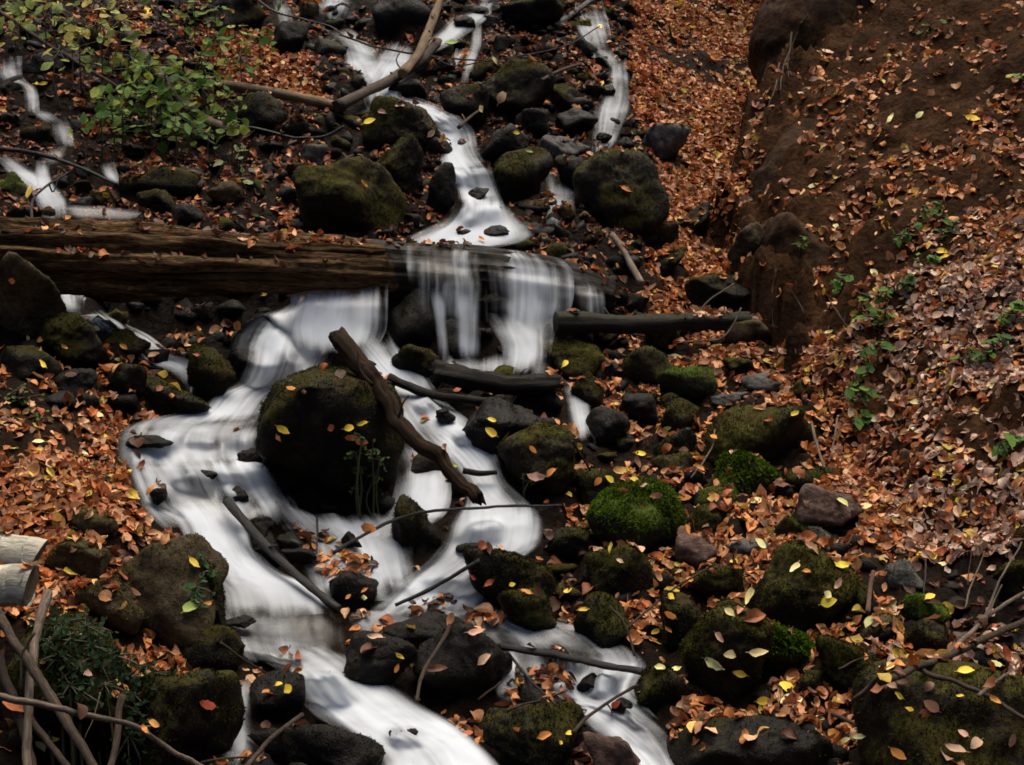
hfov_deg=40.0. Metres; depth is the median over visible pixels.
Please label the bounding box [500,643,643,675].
stick
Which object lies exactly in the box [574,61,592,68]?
cobble
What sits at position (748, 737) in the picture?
fallen leaf
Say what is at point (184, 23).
cobble
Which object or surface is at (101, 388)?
cobble
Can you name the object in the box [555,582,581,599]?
cobble
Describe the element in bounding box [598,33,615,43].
cobble
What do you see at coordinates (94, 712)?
twig
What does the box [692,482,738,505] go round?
stone
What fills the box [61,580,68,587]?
fallen leaf
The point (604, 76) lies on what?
cobble
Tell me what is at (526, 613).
mossy boulder
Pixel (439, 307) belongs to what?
water
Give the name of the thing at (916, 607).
stone
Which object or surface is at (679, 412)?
stone
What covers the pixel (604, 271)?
cobble
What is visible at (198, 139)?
cobble
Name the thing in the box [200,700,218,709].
fallen leaf
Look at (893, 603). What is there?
fallen leaf
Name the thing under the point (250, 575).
water
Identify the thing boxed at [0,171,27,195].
stone
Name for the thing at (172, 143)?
cobble
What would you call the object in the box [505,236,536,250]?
cobble
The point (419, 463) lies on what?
cobble
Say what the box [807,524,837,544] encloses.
stone
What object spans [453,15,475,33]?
stone
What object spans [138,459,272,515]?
water
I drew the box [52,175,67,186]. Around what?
cobble
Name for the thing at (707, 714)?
fallen leaf
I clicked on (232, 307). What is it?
cobble
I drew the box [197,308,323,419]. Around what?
water
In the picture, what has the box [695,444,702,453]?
cobble
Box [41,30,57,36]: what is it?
cobble
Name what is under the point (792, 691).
fallen leaf
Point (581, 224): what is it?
cobble
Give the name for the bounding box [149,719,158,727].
fallen leaf
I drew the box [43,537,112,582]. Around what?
stone
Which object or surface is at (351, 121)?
cobble
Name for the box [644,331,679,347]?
stone
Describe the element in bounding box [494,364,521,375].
cobble
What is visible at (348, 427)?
fallen leaf
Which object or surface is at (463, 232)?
stone
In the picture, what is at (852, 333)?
root
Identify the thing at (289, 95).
pole
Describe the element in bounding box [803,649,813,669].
fallen leaf
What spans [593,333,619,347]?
stone
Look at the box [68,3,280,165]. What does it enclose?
shrub
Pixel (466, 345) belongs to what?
water
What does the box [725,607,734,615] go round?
fallen leaf
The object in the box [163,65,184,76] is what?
cobble
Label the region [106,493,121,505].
fallen leaf
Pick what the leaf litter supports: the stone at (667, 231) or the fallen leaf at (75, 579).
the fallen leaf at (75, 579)
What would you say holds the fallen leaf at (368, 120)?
on the mossy boulder at (392, 125)
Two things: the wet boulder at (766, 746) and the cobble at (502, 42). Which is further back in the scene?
the cobble at (502, 42)
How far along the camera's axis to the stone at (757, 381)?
6.44 m
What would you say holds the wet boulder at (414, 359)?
on the ground
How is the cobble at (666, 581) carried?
on the ground
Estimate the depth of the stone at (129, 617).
4.49 m
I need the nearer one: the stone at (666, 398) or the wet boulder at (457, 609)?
the wet boulder at (457, 609)
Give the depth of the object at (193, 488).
5.42 m
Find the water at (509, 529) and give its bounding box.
[362,342,535,609]
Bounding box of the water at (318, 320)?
[294,296,377,345]
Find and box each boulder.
[0,251,66,339]
[6,610,136,764]
[37,311,110,369]
[114,532,228,649]
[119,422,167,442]
[125,435,173,448]
[129,667,246,764]
[144,374,210,416]
[147,494,169,508]
[149,488,167,504]
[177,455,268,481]
[178,623,245,669]
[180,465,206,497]
[186,342,235,402]
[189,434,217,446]
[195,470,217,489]
[203,562,227,625]
[205,468,222,487]
[208,0,266,31]
[218,487,231,505]
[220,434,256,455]
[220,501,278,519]
[223,486,248,506]
[226,614,255,628]
[227,315,300,384]
[237,91,288,131]
[237,448,261,462]
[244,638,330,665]
[247,724,385,764]
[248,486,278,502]
[249,669,305,720]
[250,516,275,536]
[250,530,279,565]
[254,364,404,496]
[276,531,318,563]
[280,547,316,563]
[291,156,407,232]
[305,672,333,704]
[328,570,379,612]
[341,531,361,547]
[342,630,418,690]
[361,95,440,147]
[371,0,430,35]
[375,133,423,195]
[382,611,464,648]
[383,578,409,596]
[385,287,439,348]
[389,728,417,739]
[390,344,440,385]
[390,494,444,554]
[393,602,485,621]
[412,622,512,699]
[426,162,455,212]
[436,408,455,423]
[438,319,481,364]
[439,81,488,126]
[439,570,469,587]
[447,113,466,128]
[455,542,477,552]
[456,169,492,183]
[461,545,556,608]
[462,396,543,457]
[468,187,488,199]
[477,123,528,162]
[482,700,584,764]
[485,57,554,117]
[491,145,553,199]
[495,421,576,494]
[496,586,560,635]
[499,0,563,29]
[514,107,549,136]
[517,674,565,703]
[538,319,593,343]
[538,338,608,376]
[547,652,587,676]
[552,681,566,692]
[554,155,582,191]
[572,36,599,58]
[572,148,670,235]
[572,590,632,654]
[576,673,598,692]
[583,543,654,593]
[584,476,686,550]
[585,406,630,444]
[586,671,619,698]
[596,132,611,146]
[601,84,615,98]
[604,117,620,131]
[612,697,632,712]
[620,345,672,386]
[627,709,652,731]
[636,662,693,711]
[642,122,690,158]
[654,714,849,764]
[656,363,718,399]
[658,589,702,651]
[678,603,774,698]
[684,273,749,309]
[688,564,743,598]
[703,403,816,463]
[711,448,782,497]
[749,538,860,630]
[767,619,816,670]
[795,483,863,527]
[814,633,881,692]
[849,657,1023,764]
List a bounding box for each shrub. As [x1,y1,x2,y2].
[0,0,150,110]
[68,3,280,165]
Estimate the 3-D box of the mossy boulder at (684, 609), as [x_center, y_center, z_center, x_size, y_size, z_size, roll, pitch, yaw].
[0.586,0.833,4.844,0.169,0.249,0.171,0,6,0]
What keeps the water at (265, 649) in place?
on the ground
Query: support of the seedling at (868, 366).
on the ground
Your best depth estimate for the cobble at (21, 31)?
8.73 m
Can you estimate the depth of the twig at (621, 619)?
4.82 m
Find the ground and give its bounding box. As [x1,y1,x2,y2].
[0,0,1023,764]
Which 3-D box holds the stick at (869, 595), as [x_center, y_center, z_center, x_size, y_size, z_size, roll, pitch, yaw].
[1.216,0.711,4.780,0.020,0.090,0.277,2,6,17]
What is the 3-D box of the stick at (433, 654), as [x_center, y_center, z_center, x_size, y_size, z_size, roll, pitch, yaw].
[-0.248,0.880,4.544,0.058,0.202,0.353,1,6,11]
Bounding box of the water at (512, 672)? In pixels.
[508,662,515,684]
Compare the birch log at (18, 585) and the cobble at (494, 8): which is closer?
the birch log at (18, 585)
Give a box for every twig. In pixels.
[19,632,35,688]
[30,167,73,217]
[84,692,100,739]
[200,756,249,763]
[220,642,266,673]
[257,0,341,33]
[315,515,318,553]
[339,26,599,60]
[430,55,539,66]
[478,681,501,700]
[505,651,556,706]
[506,690,567,711]
[571,440,590,470]
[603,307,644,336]
[609,605,634,655]
[624,563,716,630]
[682,307,741,342]
[690,429,715,478]
[700,283,733,310]
[811,423,825,468]
[825,710,856,727]
[828,418,837,462]
[838,652,878,669]
[964,551,984,608]
[967,551,971,585]
[976,664,1023,696]
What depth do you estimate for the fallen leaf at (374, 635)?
4.64 m
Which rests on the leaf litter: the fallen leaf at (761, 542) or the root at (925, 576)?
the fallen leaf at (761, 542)
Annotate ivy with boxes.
[15,605,178,764]
[88,461,120,491]
[182,551,221,607]
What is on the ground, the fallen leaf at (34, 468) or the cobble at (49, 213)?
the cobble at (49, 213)
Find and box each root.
[767,62,779,125]
[771,268,776,331]
[780,32,792,90]
[787,22,801,76]
[789,287,804,315]
[794,12,808,41]
[798,440,806,469]
[829,298,846,328]
[843,305,853,334]
[922,558,926,599]
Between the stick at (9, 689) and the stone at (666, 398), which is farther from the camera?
the stone at (666, 398)
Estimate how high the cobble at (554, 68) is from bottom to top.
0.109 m
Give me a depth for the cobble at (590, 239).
7.43 m
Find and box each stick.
[0,146,117,185]
[0,608,97,764]
[0,650,36,764]
[22,589,52,764]
[32,716,69,764]
[107,694,125,764]
[222,497,341,612]
[236,124,344,138]
[245,713,303,764]
[387,373,487,404]
[394,558,480,606]
[415,614,450,701]
[457,110,478,128]
[462,467,496,475]
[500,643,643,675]
[539,62,581,81]
[553,0,593,28]
[571,684,637,734]
[609,232,645,286]
[852,666,908,701]
[865,570,875,614]
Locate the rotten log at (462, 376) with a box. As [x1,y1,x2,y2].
[428,359,565,394]
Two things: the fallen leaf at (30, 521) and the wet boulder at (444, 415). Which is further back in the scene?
the wet boulder at (444, 415)
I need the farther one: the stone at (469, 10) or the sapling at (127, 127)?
the stone at (469, 10)
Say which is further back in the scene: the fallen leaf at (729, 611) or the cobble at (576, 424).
the cobble at (576, 424)
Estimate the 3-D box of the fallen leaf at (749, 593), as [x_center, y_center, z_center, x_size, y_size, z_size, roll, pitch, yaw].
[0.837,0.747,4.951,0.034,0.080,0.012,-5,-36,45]
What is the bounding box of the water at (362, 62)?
[349,38,374,78]
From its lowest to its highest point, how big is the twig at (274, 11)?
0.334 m
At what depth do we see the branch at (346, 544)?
5.38 m
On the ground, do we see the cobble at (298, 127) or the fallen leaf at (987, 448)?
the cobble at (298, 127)
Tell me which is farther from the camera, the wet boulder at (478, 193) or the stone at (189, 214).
the wet boulder at (478, 193)
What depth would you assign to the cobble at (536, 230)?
7.43 m
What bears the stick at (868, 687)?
attached to the branch at (952, 649)
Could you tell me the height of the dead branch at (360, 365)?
0.622 m
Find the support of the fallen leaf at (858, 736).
on the boulder at (885, 718)
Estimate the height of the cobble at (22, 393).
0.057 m
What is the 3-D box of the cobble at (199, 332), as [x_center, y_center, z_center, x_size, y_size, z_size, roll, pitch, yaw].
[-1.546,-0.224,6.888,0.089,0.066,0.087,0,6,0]
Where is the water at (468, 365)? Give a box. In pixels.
[450,363,498,368]
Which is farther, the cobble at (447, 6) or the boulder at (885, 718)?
the cobble at (447, 6)
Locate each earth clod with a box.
[748,0,872,88]
[753,118,823,201]
[762,212,833,272]
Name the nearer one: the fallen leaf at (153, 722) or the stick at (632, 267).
the fallen leaf at (153, 722)
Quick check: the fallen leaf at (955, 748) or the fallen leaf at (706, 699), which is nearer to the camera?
the fallen leaf at (955, 748)
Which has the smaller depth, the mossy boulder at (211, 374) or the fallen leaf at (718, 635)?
the fallen leaf at (718, 635)
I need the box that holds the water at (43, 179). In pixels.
[38,168,48,184]
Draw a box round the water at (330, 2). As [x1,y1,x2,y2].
[326,0,340,16]
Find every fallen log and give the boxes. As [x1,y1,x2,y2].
[0,216,618,310]
[553,311,751,334]
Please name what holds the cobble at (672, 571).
on the ground
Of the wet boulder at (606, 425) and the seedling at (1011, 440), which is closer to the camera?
the seedling at (1011, 440)
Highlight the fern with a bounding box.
[4,383,53,424]
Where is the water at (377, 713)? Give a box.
[284,654,492,764]
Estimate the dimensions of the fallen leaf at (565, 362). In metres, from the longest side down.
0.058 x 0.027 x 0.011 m
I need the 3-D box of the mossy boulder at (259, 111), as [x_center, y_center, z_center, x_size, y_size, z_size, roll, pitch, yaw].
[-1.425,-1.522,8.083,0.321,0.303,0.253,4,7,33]
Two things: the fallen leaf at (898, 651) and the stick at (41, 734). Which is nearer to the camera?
the stick at (41, 734)
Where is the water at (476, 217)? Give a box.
[369,51,519,245]
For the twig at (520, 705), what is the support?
on the wet boulder at (525, 745)
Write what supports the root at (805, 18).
hanging from the ground
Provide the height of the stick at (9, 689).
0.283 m
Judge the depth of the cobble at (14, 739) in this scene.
3.88 m
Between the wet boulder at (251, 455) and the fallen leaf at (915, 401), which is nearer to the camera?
the wet boulder at (251, 455)
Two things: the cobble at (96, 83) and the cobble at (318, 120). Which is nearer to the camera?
the cobble at (318, 120)
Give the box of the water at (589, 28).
[582,23,600,33]
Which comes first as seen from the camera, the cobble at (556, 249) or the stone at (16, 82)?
the cobble at (556, 249)
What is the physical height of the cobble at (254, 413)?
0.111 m
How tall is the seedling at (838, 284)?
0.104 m
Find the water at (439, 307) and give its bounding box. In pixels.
[435,298,443,334]
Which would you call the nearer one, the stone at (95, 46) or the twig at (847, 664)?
the twig at (847, 664)
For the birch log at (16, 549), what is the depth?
4.25 m
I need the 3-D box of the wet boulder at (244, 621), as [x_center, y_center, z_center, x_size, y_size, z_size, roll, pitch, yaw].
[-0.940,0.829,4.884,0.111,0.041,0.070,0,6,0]
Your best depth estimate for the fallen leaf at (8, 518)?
4.80 m
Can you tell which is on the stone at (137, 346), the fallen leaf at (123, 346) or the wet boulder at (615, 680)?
the fallen leaf at (123, 346)
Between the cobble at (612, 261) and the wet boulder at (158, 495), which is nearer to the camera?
the wet boulder at (158, 495)
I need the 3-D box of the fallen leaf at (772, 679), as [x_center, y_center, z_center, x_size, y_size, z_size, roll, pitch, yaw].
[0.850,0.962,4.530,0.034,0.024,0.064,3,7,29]
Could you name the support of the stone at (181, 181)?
on the ground
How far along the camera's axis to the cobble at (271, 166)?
7.68 m
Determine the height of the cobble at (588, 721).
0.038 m
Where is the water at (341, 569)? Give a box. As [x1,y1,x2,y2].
[327,555,384,587]
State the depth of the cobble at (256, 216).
7.29 m
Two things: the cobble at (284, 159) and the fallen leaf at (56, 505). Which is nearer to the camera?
the fallen leaf at (56, 505)
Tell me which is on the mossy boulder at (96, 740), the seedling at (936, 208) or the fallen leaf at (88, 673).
the fallen leaf at (88, 673)
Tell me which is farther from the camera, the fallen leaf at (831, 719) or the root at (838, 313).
the root at (838, 313)
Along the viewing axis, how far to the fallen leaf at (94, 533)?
4.69 m
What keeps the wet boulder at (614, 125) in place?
on the ground
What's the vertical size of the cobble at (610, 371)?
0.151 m
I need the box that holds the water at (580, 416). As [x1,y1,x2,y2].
[574,399,586,431]
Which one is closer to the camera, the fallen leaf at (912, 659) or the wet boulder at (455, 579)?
the fallen leaf at (912, 659)
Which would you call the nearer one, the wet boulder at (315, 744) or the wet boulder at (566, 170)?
the wet boulder at (315, 744)
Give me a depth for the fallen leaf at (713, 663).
4.50 m
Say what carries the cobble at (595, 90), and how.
on the ground
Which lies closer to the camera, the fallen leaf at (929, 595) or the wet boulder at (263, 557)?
the fallen leaf at (929, 595)
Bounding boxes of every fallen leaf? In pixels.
[0,516,18,524]
[13,472,26,483]
[17,515,38,528]
[22,463,39,476]
[32,81,47,84]
[32,439,44,442]
[35,741,45,750]
[39,359,45,366]
[39,567,52,575]
[40,503,66,512]
[50,594,63,612]
[52,511,64,528]
[52,736,58,741]
[61,473,76,486]
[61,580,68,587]
[65,372,76,376]
[72,574,86,586]
[83,669,91,675]
[88,530,107,539]
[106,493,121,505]
[109,547,121,558]
[118,527,126,532]
[119,343,126,348]
[122,459,128,472]
[141,723,148,733]
[145,648,156,662]
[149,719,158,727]
[169,644,180,654]
[182,601,198,611]
[188,555,199,566]
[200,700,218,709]
[277,425,289,433]
[284,684,291,692]
[327,424,333,431]
[343,434,356,440]
[344,424,353,430]
[356,420,369,425]
[356,438,367,444]
[363,117,374,123]
[367,633,385,638]
[394,664,399,672]
[421,663,447,671]
[427,129,435,136]
[444,39,457,43]
[468,628,484,634]
[477,652,492,664]
[484,579,494,585]
[485,427,497,436]
[487,417,496,421]
[497,91,505,105]
[520,589,533,593]
[527,472,547,480]
[529,446,535,452]
[537,731,551,739]
[546,468,555,475]
[561,360,568,367]
[578,607,589,610]
[594,477,601,485]
[605,475,613,482]
[611,701,619,707]
[616,540,624,544]
[619,185,631,191]
[635,451,645,455]
[651,628,660,633]
[654,663,665,668]
[664,611,676,619]
[666,593,673,598]
[678,494,690,500]
[694,696,704,701]
[694,720,707,733]
[695,463,704,470]
[695,712,705,720]
[698,711,715,717]
[701,657,724,669]
[703,695,717,704]
[714,631,723,641]
[723,650,735,658]
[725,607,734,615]
[733,670,746,677]
[743,732,758,740]
[744,608,765,621]
[745,586,754,604]
[749,648,768,656]
[750,497,761,502]
[755,538,765,547]
[755,696,768,704]
[769,677,781,683]
[779,681,793,690]
[779,726,798,739]
[783,693,799,707]
[784,668,798,684]
[789,686,802,705]
[790,560,799,571]
[791,410,798,415]
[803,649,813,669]
[804,716,820,728]
[815,711,824,717]
[819,597,836,607]
[824,591,830,597]
[828,709,844,724]
[828,728,839,737]
[830,726,842,742]
[832,697,840,705]
[834,561,849,567]
[834,575,842,587]
[837,497,847,505]
[837,737,851,743]
[852,733,865,738]
[861,502,873,508]
[864,614,872,627]
[877,673,891,681]
[884,659,904,670]
[886,113,893,122]
[886,598,896,607]
[887,665,905,674]
[887,682,896,687]
[888,746,905,758]
[891,648,904,655]
[895,692,903,698]
[896,631,904,647]
[897,679,909,683]
[907,398,920,403]
[907,653,919,665]
[914,648,935,655]
[914,653,926,658]
[916,111,922,117]
[922,681,933,692]
[923,700,939,712]
[924,593,934,599]
[936,248,947,252]
[939,465,947,476]
[945,743,967,751]
[957,666,973,672]
[958,729,967,736]
[959,484,968,489]
[965,114,979,120]
[970,737,982,748]
[983,445,990,451]
[988,660,995,671]
[988,693,1000,703]
[991,660,1003,666]
[1009,734,1016,746]
[1011,653,1021,663]
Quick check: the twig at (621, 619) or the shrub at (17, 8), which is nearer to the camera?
the twig at (621, 619)
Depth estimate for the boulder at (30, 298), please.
5.86 m
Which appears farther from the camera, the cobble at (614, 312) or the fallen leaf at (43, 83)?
the fallen leaf at (43, 83)
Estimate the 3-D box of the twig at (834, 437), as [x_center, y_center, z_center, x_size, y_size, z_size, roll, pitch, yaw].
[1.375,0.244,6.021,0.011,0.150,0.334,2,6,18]
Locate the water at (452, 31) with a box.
[429,5,487,43]
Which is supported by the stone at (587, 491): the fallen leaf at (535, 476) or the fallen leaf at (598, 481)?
the fallen leaf at (598, 481)
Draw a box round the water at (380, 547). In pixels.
[326,518,401,581]
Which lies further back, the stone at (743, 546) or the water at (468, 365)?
the water at (468, 365)
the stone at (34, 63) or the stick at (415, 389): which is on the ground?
the stone at (34, 63)
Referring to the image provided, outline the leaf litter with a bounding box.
[0,0,1023,764]
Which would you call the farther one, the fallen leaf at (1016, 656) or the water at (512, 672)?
the water at (512, 672)
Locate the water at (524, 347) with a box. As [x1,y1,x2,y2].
[508,324,541,366]
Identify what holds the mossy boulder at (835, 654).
on the ground
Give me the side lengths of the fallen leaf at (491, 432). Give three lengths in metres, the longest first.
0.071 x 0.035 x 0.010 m
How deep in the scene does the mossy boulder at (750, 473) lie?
5.70 m
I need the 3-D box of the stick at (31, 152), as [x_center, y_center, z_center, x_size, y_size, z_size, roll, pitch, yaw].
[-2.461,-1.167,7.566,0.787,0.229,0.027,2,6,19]
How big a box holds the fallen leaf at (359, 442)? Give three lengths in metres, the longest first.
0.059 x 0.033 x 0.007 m
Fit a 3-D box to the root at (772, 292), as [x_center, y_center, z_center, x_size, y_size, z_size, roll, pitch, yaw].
[1.280,-0.405,6.905,0.024,0.305,0.216,1,6,12]
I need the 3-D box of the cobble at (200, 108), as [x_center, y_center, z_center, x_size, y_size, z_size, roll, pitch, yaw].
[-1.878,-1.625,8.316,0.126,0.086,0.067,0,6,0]
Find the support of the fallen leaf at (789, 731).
on the wet boulder at (766, 746)
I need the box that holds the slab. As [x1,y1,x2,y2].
[538,135,591,158]
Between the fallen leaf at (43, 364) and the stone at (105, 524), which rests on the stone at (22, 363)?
the fallen leaf at (43, 364)
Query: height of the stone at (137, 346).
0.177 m
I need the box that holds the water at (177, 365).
[136,335,187,378]
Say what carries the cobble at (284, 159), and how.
on the ground
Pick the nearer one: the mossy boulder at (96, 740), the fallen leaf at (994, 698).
the fallen leaf at (994, 698)
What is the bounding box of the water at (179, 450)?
[133,414,252,465]
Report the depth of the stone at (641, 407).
6.19 m
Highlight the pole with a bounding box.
[220,80,345,111]
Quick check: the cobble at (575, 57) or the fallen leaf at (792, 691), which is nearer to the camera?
the fallen leaf at (792, 691)
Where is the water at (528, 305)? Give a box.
[510,253,570,331]
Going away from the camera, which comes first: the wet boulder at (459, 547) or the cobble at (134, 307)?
the wet boulder at (459, 547)
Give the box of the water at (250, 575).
[174,504,320,608]
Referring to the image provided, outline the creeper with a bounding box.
[344,432,389,523]
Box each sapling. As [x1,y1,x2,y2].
[91,95,151,136]
[162,0,226,48]
[183,64,242,120]
[203,134,252,200]
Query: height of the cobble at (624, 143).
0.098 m
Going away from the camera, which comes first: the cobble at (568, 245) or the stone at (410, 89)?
the cobble at (568, 245)
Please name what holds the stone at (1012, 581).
on the ground
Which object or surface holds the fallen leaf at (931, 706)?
on the boulder at (885, 718)
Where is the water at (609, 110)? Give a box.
[601,102,618,121]
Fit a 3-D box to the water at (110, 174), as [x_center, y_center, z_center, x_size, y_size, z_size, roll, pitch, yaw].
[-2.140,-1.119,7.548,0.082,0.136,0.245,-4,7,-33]
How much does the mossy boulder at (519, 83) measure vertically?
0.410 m
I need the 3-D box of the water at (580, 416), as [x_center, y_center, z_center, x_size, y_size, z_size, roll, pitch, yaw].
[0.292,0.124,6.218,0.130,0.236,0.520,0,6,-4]
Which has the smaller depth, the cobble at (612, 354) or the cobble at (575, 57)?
the cobble at (612, 354)
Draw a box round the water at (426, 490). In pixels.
[385,470,446,533]
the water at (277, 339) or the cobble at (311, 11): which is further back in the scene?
the cobble at (311, 11)
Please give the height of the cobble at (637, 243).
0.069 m
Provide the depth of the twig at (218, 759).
3.96 m
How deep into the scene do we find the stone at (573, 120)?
8.46 m
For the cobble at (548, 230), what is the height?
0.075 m
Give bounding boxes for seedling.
[227,24,258,38]
[521,473,533,503]
[793,236,808,254]
[829,272,853,293]
[844,386,878,403]
[849,361,874,386]
[852,409,874,429]
[853,307,895,324]
[856,341,894,362]
[858,288,892,310]
[882,273,915,294]
[891,222,922,246]
[914,252,940,269]
[917,19,946,33]
[919,200,945,218]
[934,216,959,237]
[949,346,987,370]
[981,333,1011,357]
[991,433,1023,456]
[994,299,1023,324]
[1006,73,1023,81]
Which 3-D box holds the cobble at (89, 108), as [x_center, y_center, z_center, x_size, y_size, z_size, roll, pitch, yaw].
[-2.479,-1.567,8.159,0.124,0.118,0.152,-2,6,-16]
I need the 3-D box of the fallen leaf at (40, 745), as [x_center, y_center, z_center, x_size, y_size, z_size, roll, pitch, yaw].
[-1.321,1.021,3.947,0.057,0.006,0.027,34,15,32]
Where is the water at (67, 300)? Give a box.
[63,295,99,321]
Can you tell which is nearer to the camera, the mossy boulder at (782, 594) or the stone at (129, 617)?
the stone at (129, 617)
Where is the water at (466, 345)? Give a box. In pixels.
[459,301,474,351]
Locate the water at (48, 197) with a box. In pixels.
[16,170,62,208]
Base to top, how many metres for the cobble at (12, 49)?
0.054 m
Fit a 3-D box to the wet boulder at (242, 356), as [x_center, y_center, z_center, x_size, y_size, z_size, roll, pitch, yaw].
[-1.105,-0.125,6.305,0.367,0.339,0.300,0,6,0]
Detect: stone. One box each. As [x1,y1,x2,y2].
[0,74,23,92]
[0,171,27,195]
[1,345,62,381]
[19,51,58,73]
[19,121,56,143]
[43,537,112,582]
[52,367,97,395]
[66,196,93,209]
[68,507,119,536]
[74,571,144,635]
[80,25,106,50]
[103,328,150,358]
[106,362,148,396]
[135,188,174,212]
[137,165,198,196]
[171,203,207,224]
[207,181,243,203]
[270,20,308,54]
[300,144,327,165]
[314,38,346,56]
[388,79,426,99]
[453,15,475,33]
[457,229,470,234]
[462,5,489,18]
[468,57,500,81]
[484,225,509,235]
[496,346,511,359]
[547,525,590,561]
[550,83,580,110]
[556,107,597,133]
[568,370,604,407]
[571,467,615,504]
[583,731,640,764]
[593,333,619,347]
[619,392,657,424]
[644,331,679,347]
[651,221,678,241]
[651,451,692,477]
[652,426,697,455]
[655,246,686,274]
[659,392,690,406]
[660,397,699,431]
[674,534,716,568]
[677,201,709,234]
[688,503,721,531]
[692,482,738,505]
[710,392,748,407]
[716,598,751,608]
[721,357,752,374]
[725,317,772,343]
[725,538,768,554]
[727,221,763,261]
[741,373,780,395]
[774,511,809,538]
[784,465,842,492]
[791,379,811,399]
[799,668,822,696]
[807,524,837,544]
[848,581,873,617]
[859,612,902,643]
[883,558,926,591]
[902,592,950,624]
[903,618,949,651]
[992,558,1023,599]
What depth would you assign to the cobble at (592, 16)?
9.73 m
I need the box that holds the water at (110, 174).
[107,171,114,178]
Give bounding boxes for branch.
[0,9,216,145]
[0,693,202,764]
[102,0,240,139]
[328,326,486,505]
[331,38,442,112]
[332,504,561,553]
[398,0,442,77]
[877,542,1023,720]
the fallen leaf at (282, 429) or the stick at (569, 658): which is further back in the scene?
the fallen leaf at (282, 429)
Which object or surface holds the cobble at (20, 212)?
on the ground
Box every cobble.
[0,111,24,126]
[6,206,42,217]
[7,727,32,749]
[9,47,20,51]
[9,391,25,401]
[19,27,34,34]
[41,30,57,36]
[41,208,55,218]
[52,18,85,34]
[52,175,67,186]
[64,211,88,219]
[70,180,92,189]
[74,167,90,178]
[75,102,94,114]
[84,92,92,100]
[91,79,104,88]
[93,189,121,207]
[94,128,112,143]
[97,384,111,395]
[105,309,128,326]
[110,181,119,190]
[111,62,125,71]
[118,9,142,21]
[118,176,139,193]
[119,62,155,85]
[122,143,144,156]
[123,108,147,119]
[126,302,144,312]
[143,349,169,366]
[152,121,165,132]
[158,136,177,146]
[161,335,198,352]
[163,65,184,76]
[174,297,196,320]
[176,58,200,69]
[180,17,192,27]
[189,330,203,337]
[190,100,203,110]
[190,302,216,321]
[195,130,228,144]
[202,157,215,167]
[216,216,245,232]
[216,299,247,315]
[246,178,265,196]
[247,401,263,419]
[250,214,260,219]
[262,142,284,150]
[262,162,278,172]
[275,186,297,201]
[277,218,300,228]
[278,293,289,297]
[281,156,298,162]
[285,162,303,178]
[286,117,313,136]
[297,0,318,19]
[306,112,327,125]
[313,72,329,80]
[322,82,335,93]
[324,17,343,28]
[329,123,340,129]
[331,135,350,149]
[336,67,354,74]
[342,115,361,128]
[350,74,366,88]
[353,37,369,46]
[354,21,360,28]
[400,454,446,485]
[405,213,423,226]
[415,59,455,75]
[422,137,452,161]
[424,92,439,102]
[437,43,454,56]
[439,13,449,18]
[442,2,452,11]
[445,297,463,313]
[445,479,471,495]
[453,5,462,10]
[453,38,471,51]
[457,140,467,152]
[468,292,507,316]
[481,15,502,28]
[485,37,492,45]
[490,4,499,12]
[492,34,516,51]
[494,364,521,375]
[496,317,510,325]
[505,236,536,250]
[507,299,512,317]
[516,199,551,213]
[517,220,542,236]
[522,47,537,56]
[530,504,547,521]
[539,242,567,257]
[541,52,552,59]
[541,226,555,236]
[545,563,576,574]
[546,65,559,71]
[554,24,570,30]
[554,223,570,236]
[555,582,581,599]
[557,206,575,221]
[559,253,584,264]
[565,243,573,252]
[566,53,580,59]
[566,67,578,73]
[567,422,586,429]
[568,19,592,33]
[571,220,584,232]
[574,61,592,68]
[576,73,594,82]
[580,13,602,20]
[583,84,601,97]
[583,715,596,726]
[585,228,602,245]
[594,361,622,380]
[595,55,612,66]
[595,72,614,81]
[595,303,615,313]
[596,6,620,20]
[597,452,616,460]
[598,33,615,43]
[599,266,608,275]
[605,350,623,359]
[606,65,618,69]
[606,253,642,273]
[608,310,624,314]
[610,49,628,59]
[616,437,635,451]
[617,137,634,148]
[620,68,632,76]
[621,118,638,127]
[622,0,636,14]
[628,294,651,311]
[631,128,645,136]
[631,239,641,248]
[652,573,674,593]
[660,568,681,576]
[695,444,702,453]
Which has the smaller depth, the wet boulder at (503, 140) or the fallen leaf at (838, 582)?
the fallen leaf at (838, 582)
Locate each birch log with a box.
[0,532,47,564]
[0,563,38,606]
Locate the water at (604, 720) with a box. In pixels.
[554,660,669,764]
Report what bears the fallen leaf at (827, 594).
on the mossy boulder at (782, 594)
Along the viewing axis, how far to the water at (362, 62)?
8.78 m
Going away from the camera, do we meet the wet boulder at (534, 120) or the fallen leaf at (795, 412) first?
the fallen leaf at (795, 412)
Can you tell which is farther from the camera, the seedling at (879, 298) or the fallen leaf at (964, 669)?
the seedling at (879, 298)
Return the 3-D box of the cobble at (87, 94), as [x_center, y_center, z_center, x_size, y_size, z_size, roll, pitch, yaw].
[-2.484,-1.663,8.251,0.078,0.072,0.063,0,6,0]

